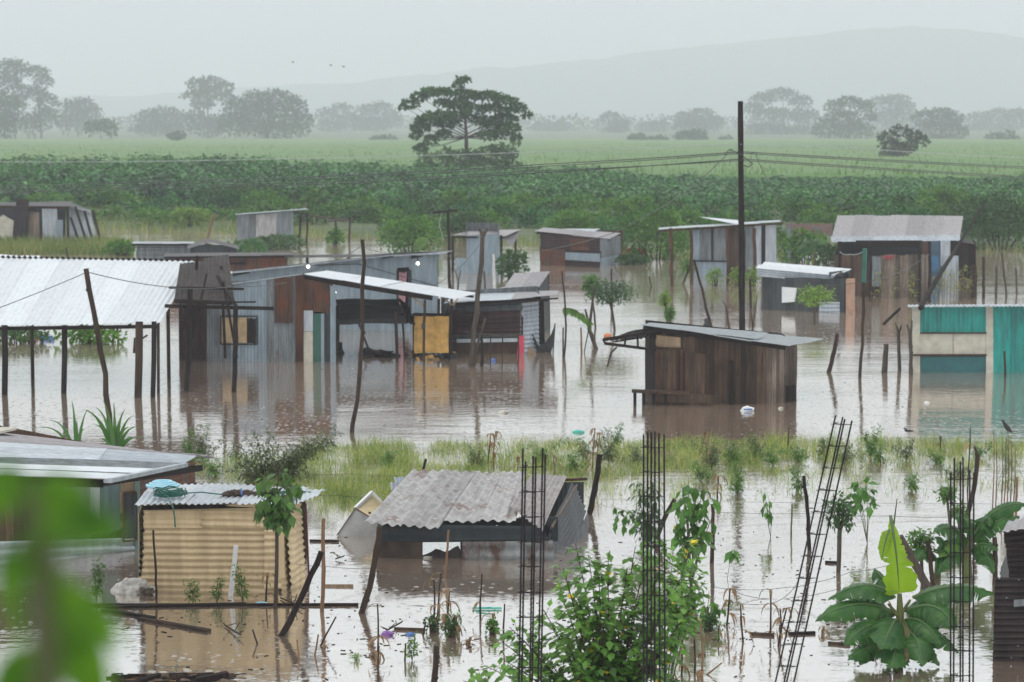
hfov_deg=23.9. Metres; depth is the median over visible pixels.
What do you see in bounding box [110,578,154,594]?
white sack
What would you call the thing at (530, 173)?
overhead wire
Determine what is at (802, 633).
floating plank
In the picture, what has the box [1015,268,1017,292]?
wooden stake
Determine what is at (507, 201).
bank shrub
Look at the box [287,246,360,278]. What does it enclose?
overhead wire
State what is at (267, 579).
dry stalk
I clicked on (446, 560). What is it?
wooden stake
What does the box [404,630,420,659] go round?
water weed
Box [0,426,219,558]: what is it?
grey roof shack
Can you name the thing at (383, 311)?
dark awning
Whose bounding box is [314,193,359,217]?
bank shrub
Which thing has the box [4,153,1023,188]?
overhead wire
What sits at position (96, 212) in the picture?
bank shrub
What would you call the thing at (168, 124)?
misty tree
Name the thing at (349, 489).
marsh grass
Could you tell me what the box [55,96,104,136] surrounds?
misty tree
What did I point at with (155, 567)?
wooden stake
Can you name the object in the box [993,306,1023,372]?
door panel
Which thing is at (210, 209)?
bank shrub
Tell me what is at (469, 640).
dry stalk
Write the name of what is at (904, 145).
field bush
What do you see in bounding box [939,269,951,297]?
corn plant
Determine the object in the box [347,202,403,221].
bank shrub
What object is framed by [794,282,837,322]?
tree
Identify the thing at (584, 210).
bank shrub
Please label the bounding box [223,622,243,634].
broken branch
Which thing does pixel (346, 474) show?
barbed wire
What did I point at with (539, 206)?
bank shrub
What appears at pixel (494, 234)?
blue grey shack
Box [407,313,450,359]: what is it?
cloth booth
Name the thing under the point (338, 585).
floating plank
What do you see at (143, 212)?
bank shrub
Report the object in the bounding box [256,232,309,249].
shrub
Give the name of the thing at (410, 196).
bank shrub
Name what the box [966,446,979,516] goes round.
wooden stake
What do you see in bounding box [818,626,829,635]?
dry stalk
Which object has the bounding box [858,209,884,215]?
bank shrub
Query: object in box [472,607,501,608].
turquoise float
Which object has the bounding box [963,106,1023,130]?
misty tree
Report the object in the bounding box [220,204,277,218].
bank shrub
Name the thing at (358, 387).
wooden pole
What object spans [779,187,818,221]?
bank shrub
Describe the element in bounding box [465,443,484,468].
marsh weed
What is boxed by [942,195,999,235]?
shrub
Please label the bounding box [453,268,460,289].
wooden stake
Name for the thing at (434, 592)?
dry stalk
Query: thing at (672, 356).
door
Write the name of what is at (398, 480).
grey rag
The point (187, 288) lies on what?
overhead wire
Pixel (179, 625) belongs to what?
floating plank
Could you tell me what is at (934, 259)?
blue door
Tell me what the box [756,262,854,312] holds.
dark shack
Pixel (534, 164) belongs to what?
overhead wire
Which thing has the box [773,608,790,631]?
dry stalk
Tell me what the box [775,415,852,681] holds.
rebar column
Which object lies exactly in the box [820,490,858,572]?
tree
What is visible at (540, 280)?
hutch
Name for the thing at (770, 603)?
dry stalk
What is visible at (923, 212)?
bank shrub
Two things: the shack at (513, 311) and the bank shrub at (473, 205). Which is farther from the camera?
the bank shrub at (473, 205)
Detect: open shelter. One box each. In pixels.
[0,255,193,397]
[165,254,273,391]
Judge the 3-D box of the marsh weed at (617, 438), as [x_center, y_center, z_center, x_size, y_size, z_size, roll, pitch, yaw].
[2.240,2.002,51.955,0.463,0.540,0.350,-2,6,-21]
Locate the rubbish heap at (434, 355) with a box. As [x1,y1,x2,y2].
[410,350,457,359]
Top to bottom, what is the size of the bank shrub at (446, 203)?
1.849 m
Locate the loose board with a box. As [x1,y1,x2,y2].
[528,347,536,353]
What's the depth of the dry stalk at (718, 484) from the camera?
44.68 m
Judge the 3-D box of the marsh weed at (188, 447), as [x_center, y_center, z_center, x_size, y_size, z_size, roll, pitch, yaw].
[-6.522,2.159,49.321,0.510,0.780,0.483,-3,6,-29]
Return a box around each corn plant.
[868,271,881,304]
[876,271,883,300]
[885,264,900,294]
[904,276,916,304]
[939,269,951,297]
[945,270,955,294]
[947,272,959,294]
[950,262,966,296]
[957,271,963,297]
[961,265,977,298]
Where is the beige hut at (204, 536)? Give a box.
[135,482,324,591]
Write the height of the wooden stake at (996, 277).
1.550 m
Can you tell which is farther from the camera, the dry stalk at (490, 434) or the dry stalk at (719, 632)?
the dry stalk at (490, 434)
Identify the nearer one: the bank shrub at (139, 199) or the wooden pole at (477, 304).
the wooden pole at (477, 304)
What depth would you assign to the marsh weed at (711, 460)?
48.52 m
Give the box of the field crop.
[0,138,1023,179]
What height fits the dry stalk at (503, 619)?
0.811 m
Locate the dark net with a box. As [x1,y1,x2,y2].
[532,323,555,352]
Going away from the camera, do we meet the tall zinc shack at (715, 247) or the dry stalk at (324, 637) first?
the dry stalk at (324, 637)
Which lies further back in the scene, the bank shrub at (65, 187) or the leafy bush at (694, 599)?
the bank shrub at (65, 187)
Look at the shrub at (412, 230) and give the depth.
122.15 m
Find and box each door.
[304,310,312,331]
[304,332,312,361]
[313,314,320,361]
[658,350,678,390]
[931,256,938,270]
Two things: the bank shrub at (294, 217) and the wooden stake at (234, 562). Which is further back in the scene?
the bank shrub at (294, 217)
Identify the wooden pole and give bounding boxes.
[84,268,112,425]
[278,551,323,635]
[320,518,325,609]
[350,239,366,432]
[358,526,381,613]
[468,228,487,366]
[561,271,566,356]
[693,260,712,326]
[858,248,866,377]
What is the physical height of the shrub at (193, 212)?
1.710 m
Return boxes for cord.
[601,499,989,503]
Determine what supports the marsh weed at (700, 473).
on the water
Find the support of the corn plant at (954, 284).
in the water
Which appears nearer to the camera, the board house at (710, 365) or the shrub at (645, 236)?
the board house at (710, 365)
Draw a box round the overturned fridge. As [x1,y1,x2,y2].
[337,491,382,535]
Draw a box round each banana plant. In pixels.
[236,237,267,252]
[414,237,430,251]
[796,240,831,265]
[815,499,993,668]
[914,501,1023,581]
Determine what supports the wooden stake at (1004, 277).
in the water
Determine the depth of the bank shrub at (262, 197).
163.50 m
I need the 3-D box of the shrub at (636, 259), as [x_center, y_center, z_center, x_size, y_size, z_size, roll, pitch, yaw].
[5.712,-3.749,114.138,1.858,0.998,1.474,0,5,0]
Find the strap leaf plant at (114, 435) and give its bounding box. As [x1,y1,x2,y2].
[38,399,142,446]
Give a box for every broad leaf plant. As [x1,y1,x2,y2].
[666,477,721,585]
[698,595,725,625]
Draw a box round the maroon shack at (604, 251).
[536,227,622,267]
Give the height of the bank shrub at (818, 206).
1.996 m
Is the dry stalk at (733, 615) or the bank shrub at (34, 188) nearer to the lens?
the dry stalk at (733, 615)
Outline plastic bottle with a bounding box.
[572,430,583,432]
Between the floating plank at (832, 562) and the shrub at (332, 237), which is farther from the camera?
the shrub at (332, 237)
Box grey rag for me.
[390,476,405,489]
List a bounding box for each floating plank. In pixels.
[103,603,357,605]
[105,602,245,608]
[107,608,155,618]
[137,617,210,631]
[310,539,338,541]
[325,584,352,586]
[394,627,422,630]
[750,632,774,635]
[788,631,815,634]
[825,561,836,563]
[828,641,849,645]
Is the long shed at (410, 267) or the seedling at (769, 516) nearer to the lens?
the seedling at (769, 516)
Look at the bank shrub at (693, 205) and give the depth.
152.10 m
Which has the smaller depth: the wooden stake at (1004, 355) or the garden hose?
the garden hose
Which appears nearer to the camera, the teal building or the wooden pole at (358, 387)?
the wooden pole at (358, 387)
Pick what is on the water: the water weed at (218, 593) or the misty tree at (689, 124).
the water weed at (218, 593)
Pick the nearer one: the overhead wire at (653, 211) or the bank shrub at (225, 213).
the overhead wire at (653, 211)
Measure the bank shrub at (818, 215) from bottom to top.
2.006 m
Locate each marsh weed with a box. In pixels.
[180,428,206,462]
[189,423,226,460]
[197,453,224,476]
[378,449,400,466]
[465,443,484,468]
[528,437,568,460]
[554,452,588,472]
[572,433,604,458]
[592,427,620,463]
[603,422,624,445]
[617,444,645,462]
[689,461,712,480]
[690,437,721,468]
[722,440,748,463]
[724,461,746,493]
[745,432,768,456]
[753,445,781,465]
[772,442,809,461]
[787,463,810,491]
[815,437,831,454]
[832,440,859,463]
[860,423,883,456]
[866,441,888,463]
[889,437,917,460]
[903,469,921,491]
[919,449,944,463]
[932,460,973,476]
[967,440,992,457]
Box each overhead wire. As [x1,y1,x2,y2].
[0,151,1023,186]
[0,158,1023,192]
[0,160,1023,190]
[0,273,83,307]
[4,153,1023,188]
[89,272,286,288]
[110,144,1022,161]
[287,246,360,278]
[365,247,424,255]
[432,244,479,285]
[542,149,732,250]
[724,149,752,167]
[745,152,798,219]
[783,254,928,286]
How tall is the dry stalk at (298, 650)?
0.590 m
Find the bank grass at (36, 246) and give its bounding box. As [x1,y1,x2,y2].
[0,200,1023,258]
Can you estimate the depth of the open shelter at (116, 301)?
63.28 m
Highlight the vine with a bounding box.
[609,504,649,535]
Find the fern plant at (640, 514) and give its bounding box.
[626,478,663,551]
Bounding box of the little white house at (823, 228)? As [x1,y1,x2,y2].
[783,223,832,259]
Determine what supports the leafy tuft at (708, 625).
on the water
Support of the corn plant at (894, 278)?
in the water
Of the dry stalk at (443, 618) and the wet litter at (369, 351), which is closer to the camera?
the dry stalk at (443, 618)
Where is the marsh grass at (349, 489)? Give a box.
[192,425,1023,512]
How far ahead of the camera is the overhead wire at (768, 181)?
72.70 m
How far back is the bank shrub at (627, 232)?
129.10 m
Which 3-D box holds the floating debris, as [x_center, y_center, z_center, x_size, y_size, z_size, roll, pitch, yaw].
[-0.538,2.094,53.474,25.665,0.008,46.334,0,5,0]
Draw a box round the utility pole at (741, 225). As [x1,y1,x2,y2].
[738,101,744,329]
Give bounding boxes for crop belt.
[0,152,1023,209]
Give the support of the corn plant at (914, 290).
in the water
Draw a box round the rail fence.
[463,331,521,363]
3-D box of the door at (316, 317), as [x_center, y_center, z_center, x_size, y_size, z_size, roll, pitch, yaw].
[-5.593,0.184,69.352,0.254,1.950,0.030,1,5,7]
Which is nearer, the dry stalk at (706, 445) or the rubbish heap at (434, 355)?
the dry stalk at (706, 445)
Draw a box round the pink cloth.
[517,335,523,354]
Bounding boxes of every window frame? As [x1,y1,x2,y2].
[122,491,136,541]
[220,316,257,344]
[397,269,410,316]
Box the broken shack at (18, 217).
[0,198,100,242]
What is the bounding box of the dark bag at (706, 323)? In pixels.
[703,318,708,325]
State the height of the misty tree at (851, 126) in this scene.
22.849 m
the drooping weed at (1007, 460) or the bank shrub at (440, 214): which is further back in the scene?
the bank shrub at (440, 214)
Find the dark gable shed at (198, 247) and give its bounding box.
[187,238,238,252]
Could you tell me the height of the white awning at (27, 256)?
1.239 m
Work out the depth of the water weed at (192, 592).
35.25 m
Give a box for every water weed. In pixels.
[89,556,107,596]
[182,578,203,602]
[209,575,227,602]
[231,563,250,601]
[348,652,362,660]
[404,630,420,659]
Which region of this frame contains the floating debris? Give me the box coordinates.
[116,357,1002,679]
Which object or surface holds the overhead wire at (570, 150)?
attached to the utility pole at (741, 225)
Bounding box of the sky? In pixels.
[0,0,1023,98]
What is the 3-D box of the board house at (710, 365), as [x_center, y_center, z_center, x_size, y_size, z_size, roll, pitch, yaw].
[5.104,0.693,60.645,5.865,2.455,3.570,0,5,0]
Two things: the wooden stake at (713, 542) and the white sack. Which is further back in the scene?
the wooden stake at (713, 542)
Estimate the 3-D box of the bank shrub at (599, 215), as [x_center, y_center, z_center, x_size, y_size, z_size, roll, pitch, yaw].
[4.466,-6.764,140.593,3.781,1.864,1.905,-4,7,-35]
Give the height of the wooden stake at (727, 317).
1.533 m
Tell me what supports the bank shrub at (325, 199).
on the ground at (315, 133)
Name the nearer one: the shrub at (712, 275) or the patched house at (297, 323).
the patched house at (297, 323)
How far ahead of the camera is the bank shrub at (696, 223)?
129.63 m
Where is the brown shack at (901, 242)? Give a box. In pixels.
[831,215,975,301]
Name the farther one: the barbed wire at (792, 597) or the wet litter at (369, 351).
the wet litter at (369, 351)
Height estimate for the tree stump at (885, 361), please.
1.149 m
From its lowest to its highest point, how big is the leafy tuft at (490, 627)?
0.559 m
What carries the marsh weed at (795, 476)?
on the water
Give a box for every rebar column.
[516,448,545,681]
[640,431,665,681]
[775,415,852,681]
[948,457,974,681]
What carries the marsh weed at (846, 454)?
on the water
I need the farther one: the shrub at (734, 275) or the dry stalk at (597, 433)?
the shrub at (734, 275)
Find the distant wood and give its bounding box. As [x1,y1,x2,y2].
[0,108,1023,130]
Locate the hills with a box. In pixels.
[0,26,1023,120]
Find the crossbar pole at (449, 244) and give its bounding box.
[433,209,456,288]
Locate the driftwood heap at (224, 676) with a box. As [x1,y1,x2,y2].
[111,671,245,681]
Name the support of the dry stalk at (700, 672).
in the water
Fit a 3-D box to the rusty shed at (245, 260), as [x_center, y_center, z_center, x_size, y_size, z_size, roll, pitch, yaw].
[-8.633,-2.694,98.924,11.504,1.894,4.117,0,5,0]
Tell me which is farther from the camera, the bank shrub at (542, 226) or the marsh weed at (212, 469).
the bank shrub at (542, 226)
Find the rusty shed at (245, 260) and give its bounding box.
[164,252,439,270]
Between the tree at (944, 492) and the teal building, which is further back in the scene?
the teal building
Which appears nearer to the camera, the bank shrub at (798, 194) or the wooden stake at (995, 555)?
the wooden stake at (995, 555)
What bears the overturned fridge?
in the water
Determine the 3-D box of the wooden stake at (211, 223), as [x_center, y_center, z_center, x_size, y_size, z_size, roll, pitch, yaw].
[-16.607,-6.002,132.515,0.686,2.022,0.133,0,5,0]
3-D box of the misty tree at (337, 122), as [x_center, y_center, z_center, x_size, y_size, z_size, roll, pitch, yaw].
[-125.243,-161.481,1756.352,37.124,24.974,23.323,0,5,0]
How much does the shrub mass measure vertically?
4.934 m
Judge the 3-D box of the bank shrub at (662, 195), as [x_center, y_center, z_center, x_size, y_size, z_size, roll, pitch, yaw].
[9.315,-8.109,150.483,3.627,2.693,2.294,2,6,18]
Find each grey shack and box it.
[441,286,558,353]
[451,222,520,273]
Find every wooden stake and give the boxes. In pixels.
[152,530,157,599]
[205,213,214,243]
[228,545,237,596]
[422,459,426,469]
[444,530,449,578]
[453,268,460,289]
[474,318,486,365]
[479,327,483,366]
[483,271,485,288]
[492,254,495,287]
[580,327,581,351]
[587,454,602,514]
[653,498,676,542]
[710,504,714,562]
[723,301,729,327]
[749,279,751,306]
[749,295,757,330]
[790,504,792,534]
[802,476,810,550]
[899,534,931,588]
[926,540,935,584]
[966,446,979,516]
[982,257,984,297]
[992,537,997,583]
[995,266,997,296]
[1001,253,1006,296]
[1003,351,1005,377]
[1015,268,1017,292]
[1015,477,1017,511]
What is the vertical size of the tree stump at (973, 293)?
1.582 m
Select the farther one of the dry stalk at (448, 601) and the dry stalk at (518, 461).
the dry stalk at (518, 461)
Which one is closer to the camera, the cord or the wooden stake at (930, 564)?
the wooden stake at (930, 564)
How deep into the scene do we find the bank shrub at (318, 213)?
147.64 m
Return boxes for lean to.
[235,208,353,244]
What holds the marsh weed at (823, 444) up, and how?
on the water
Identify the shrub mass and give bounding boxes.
[416,141,542,171]
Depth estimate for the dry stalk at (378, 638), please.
31.61 m
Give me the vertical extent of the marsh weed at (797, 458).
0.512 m
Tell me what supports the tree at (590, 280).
on the water
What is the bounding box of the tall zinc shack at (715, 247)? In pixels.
[658,217,780,286]
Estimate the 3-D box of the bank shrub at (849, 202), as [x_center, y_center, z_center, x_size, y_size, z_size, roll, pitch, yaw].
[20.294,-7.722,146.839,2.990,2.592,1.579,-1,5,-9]
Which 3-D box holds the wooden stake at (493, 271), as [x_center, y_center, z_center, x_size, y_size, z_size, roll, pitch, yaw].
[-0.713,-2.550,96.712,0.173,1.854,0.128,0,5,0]
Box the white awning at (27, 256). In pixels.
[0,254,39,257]
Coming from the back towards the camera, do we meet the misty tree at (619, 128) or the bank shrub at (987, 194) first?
the misty tree at (619, 128)
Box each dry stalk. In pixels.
[253,572,278,601]
[296,640,299,659]
[314,635,318,654]
[320,616,335,645]
[366,603,389,659]
[377,646,379,680]
[423,578,446,622]
[429,572,449,625]
[435,607,456,634]
[436,587,460,628]
[449,609,465,639]
[459,636,481,644]
[473,574,489,618]
[481,609,499,633]
[485,433,500,463]
[487,431,501,467]
[502,604,504,633]
[509,456,524,472]
[543,455,562,474]
[569,443,590,462]
[585,428,603,471]
[587,432,608,475]
[671,640,690,677]
[691,619,708,681]
[693,628,699,675]
[697,432,714,462]
[706,662,721,674]
[707,475,727,498]
[708,621,733,639]
[722,588,738,626]
[739,604,753,644]
[759,588,781,634]
[771,607,797,645]
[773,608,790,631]
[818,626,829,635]
[933,436,946,452]
[959,427,973,490]
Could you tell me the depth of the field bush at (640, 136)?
975.51 m
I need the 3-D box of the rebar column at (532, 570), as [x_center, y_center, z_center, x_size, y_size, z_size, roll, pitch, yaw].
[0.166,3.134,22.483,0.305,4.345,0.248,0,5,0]
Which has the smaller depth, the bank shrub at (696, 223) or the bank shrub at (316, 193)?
the bank shrub at (696, 223)
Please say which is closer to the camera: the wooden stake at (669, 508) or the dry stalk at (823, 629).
the dry stalk at (823, 629)
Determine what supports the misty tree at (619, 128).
on the ground at (315, 133)
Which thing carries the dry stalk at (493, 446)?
on the water
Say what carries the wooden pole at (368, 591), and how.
in the water
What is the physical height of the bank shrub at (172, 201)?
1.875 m
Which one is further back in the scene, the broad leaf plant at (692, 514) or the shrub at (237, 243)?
the shrub at (237, 243)
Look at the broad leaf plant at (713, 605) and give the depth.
33.49 m
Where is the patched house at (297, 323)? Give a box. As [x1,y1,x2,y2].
[178,270,474,361]
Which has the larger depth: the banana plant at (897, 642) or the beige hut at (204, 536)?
the beige hut at (204, 536)
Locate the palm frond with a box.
[562,308,593,351]
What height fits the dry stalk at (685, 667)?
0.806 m
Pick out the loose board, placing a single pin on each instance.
(531, 350)
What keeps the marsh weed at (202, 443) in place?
on the water
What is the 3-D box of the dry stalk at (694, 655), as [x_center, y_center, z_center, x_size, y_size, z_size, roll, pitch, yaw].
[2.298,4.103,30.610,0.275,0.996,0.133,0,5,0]
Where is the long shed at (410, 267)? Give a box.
[231,250,451,330]
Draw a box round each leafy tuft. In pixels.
[422,613,441,632]
[442,614,461,637]
[485,616,499,634]
[698,609,719,631]
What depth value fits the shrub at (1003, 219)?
126.27 m
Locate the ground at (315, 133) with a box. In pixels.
[0,121,1023,254]
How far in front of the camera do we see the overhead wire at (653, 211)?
86.80 m
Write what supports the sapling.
on the water
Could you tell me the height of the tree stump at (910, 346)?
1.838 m
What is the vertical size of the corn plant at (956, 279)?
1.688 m
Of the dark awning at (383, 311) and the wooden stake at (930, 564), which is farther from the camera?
the dark awning at (383, 311)
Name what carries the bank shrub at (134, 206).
on the ground at (315, 133)
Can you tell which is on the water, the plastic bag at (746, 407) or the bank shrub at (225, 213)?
the plastic bag at (746, 407)
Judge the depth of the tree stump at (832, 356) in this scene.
66.46 m
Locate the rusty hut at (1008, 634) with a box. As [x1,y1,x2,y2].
[992,517,1023,660]
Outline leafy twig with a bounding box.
[0,462,127,681]
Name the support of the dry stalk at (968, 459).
in the water
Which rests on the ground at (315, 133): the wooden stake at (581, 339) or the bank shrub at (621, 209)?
the bank shrub at (621, 209)
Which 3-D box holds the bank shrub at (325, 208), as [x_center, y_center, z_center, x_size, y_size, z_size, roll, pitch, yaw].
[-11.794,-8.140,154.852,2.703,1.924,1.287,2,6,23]
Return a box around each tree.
[0,57,62,138]
[0,89,24,138]
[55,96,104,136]
[127,104,191,135]
[178,74,235,137]
[181,108,231,137]
[215,88,314,138]
[315,102,363,131]
[352,99,404,131]
[397,74,533,165]
[528,119,571,130]
[579,271,604,327]
[580,278,641,329]
[597,110,632,132]
[634,118,670,131]
[657,289,671,321]
[663,305,675,322]
[670,107,725,132]
[678,258,695,283]
[743,86,820,133]
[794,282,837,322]
[810,94,878,138]
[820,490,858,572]
[866,93,915,130]
[905,526,935,570]
[910,106,969,138]
[932,481,961,523]
[948,500,968,529]
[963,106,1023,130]
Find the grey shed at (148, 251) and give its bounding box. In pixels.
[132,241,193,259]
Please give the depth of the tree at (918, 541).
36.75 m
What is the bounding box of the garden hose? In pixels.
[153,485,239,526]
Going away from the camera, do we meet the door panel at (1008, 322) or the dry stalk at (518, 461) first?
the dry stalk at (518, 461)
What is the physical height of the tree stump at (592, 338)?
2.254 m
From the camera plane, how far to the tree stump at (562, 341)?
70.68 m
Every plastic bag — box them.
[381,630,393,635]
[740,406,753,410]
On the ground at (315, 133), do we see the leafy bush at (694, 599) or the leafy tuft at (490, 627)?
the leafy bush at (694, 599)
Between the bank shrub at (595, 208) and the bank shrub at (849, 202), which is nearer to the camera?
the bank shrub at (849, 202)
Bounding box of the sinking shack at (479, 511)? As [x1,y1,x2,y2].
[364,469,591,560]
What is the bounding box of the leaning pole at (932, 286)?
[918,200,986,310]
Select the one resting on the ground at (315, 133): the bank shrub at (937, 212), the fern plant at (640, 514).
the bank shrub at (937, 212)
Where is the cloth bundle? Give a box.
[222,488,256,497]
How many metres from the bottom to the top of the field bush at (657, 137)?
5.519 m
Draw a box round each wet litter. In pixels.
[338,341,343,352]
[358,347,381,355]
[373,350,400,356]
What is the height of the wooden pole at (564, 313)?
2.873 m
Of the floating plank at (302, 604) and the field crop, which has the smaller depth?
the floating plank at (302, 604)
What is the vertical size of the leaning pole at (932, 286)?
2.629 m
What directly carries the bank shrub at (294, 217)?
on the ground at (315, 133)
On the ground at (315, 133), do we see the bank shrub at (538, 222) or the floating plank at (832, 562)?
the bank shrub at (538, 222)
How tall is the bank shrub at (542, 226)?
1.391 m
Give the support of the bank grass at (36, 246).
on the ground at (315, 133)
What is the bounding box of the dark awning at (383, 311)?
[336,298,415,360]
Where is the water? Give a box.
[0,228,1023,681]
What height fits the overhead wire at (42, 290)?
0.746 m
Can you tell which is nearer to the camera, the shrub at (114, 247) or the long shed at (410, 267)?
the long shed at (410, 267)
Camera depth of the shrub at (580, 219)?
131.29 m
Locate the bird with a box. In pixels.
[1001,420,1012,432]
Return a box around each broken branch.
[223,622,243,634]
[280,594,302,607]
[380,620,402,629]
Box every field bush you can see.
[82,118,119,139]
[166,130,186,140]
[369,133,397,139]
[626,132,646,139]
[645,134,668,139]
[672,128,708,139]
[716,134,733,139]
[875,123,931,156]
[983,129,1020,138]
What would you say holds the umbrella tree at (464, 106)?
on the ground at (315, 133)
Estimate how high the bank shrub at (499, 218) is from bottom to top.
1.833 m
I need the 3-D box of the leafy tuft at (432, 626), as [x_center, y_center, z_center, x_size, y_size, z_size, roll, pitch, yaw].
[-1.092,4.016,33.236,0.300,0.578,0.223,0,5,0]
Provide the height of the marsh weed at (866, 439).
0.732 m
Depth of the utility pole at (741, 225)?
70.00 m
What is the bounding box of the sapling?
[253,468,303,608]
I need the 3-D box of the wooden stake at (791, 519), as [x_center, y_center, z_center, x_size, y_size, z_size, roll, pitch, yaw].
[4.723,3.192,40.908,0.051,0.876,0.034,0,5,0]
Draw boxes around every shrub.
[0,325,52,344]
[5,190,36,201]
[13,180,52,200]
[20,188,82,203]
[50,178,90,205]
[50,324,127,343]
[78,179,114,207]
[81,205,104,223]
[82,184,130,208]
[97,202,127,220]
[100,238,138,254]
[105,193,151,207]
[113,201,167,212]
[125,206,175,225]
[127,206,166,218]
[148,195,189,211]
[167,206,215,227]
[191,201,221,220]
[204,204,242,220]
[213,190,254,208]
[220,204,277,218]
[222,425,344,483]
[227,239,269,252]
[228,204,267,222]
[241,187,283,212]
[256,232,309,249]
[270,197,300,210]
[271,205,309,218]
[273,209,298,224]
[286,204,329,224]
[298,183,331,211]
[312,200,343,219]
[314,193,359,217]
[315,194,347,208]
[324,226,344,244]
[332,199,364,218]
[341,203,381,222]
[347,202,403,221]
[352,191,381,217]
[354,209,409,223]
[374,212,446,253]
[376,217,402,230]
[378,199,418,217]
[390,188,435,210]
[404,206,443,223]
[411,203,452,221]
[423,215,454,232]
[430,213,453,224]
[439,187,469,213]
[439,195,484,212]
[439,205,489,240]
[448,193,493,215]
[454,208,511,228]
[470,194,499,208]
[475,198,519,222]
[487,198,526,222]
[492,190,542,216]
[495,247,529,278]
[500,189,547,215]
[509,206,554,227]
[515,202,562,224]
[536,197,581,218]
[536,222,560,237]
[543,189,600,213]
[544,208,598,228]
[548,206,589,216]
[567,209,615,229]
[575,216,619,229]
[579,196,622,216]
[601,192,639,220]
[603,228,632,239]
[610,209,652,233]
[611,200,695,259]
[614,252,651,264]
[617,193,661,222]
[638,189,688,214]
[657,205,717,234]
[670,200,710,221]
[686,217,716,231]
[698,202,731,222]
[705,267,723,285]
[707,206,737,225]
[714,211,736,226]
[719,205,757,223]
[726,266,745,285]
[730,199,773,220]
[735,209,782,230]
[745,264,760,285]
[752,194,799,220]
[777,227,829,263]
[777,230,785,245]
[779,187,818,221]
[781,197,823,221]
[795,205,847,224]
[804,202,843,223]
[815,242,837,266]
[823,192,865,222]
[844,204,878,215]
[854,201,896,214]
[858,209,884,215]
[866,201,923,215]
[889,192,917,214]
[897,205,935,215]
[913,195,951,215]
[914,181,969,213]
[925,202,949,215]
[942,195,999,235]
[959,191,1023,249]
[978,187,997,202]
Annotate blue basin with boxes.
[146,479,179,488]
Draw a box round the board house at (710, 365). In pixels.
[602,320,821,404]
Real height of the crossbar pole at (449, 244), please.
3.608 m
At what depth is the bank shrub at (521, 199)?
155.37 m
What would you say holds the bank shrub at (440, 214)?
on the ground at (315, 133)
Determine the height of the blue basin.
0.106 m
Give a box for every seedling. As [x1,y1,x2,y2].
[724,550,741,577]
[759,486,773,536]
[845,473,880,543]
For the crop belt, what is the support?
on the ground at (315, 133)
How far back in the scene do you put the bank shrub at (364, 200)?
156.78 m
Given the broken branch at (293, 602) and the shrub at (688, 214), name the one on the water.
the broken branch at (293, 602)
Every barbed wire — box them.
[288,562,369,568]
[307,473,396,476]
[713,566,884,590]
[722,512,941,517]
[730,583,796,605]
[737,588,839,598]
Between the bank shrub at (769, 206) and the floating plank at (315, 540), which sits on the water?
the floating plank at (315, 540)
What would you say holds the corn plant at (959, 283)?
in the water
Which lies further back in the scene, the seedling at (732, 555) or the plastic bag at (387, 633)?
the seedling at (732, 555)
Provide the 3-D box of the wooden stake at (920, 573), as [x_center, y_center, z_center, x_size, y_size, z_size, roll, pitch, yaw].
[6.109,3.475,36.262,0.717,1.158,0.143,0,5,0]
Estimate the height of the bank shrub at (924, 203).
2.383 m
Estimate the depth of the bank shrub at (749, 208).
147.90 m
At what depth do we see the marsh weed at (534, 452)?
49.70 m
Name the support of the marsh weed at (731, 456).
on the water
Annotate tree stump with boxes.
[431,645,439,681]
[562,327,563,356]
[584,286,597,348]
[826,333,838,372]
[881,344,888,372]
[895,323,901,369]
[906,320,912,374]
[970,266,977,297]
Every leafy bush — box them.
[463,543,698,681]
[639,537,711,678]
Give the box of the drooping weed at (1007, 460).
[992,429,1022,508]
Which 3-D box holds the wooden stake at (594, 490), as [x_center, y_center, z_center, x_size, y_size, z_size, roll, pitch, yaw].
[1.416,2.723,42.971,0.388,1.444,0.123,0,5,0]
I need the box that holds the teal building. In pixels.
[883,304,1023,372]
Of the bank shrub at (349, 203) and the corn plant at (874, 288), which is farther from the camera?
the bank shrub at (349, 203)
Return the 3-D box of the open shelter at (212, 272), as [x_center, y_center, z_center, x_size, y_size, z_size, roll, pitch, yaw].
[-8.050,-0.315,63.207,2.574,3.686,3.903,-2,6,-24]
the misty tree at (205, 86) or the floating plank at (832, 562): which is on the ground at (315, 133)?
the misty tree at (205, 86)
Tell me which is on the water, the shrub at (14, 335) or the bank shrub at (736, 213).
the shrub at (14, 335)
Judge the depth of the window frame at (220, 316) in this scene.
69.37 m
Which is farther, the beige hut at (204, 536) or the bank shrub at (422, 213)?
the bank shrub at (422, 213)
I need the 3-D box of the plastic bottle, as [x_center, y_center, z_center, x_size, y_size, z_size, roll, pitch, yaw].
[1.486,2.028,54.052,0.286,0.086,0.082,0,5,0]
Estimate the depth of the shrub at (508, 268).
103.94 m
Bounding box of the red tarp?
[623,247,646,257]
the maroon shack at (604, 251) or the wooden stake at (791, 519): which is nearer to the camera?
the wooden stake at (791, 519)
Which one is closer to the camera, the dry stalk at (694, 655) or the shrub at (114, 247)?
the dry stalk at (694, 655)
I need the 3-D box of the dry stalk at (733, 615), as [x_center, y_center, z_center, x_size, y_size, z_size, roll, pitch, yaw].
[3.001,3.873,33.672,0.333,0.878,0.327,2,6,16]
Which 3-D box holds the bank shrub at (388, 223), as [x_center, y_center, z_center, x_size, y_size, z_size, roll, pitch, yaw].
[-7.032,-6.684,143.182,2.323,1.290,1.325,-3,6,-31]
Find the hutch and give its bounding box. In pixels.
[501,271,549,331]
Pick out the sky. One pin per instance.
(89, 47)
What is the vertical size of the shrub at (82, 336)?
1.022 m

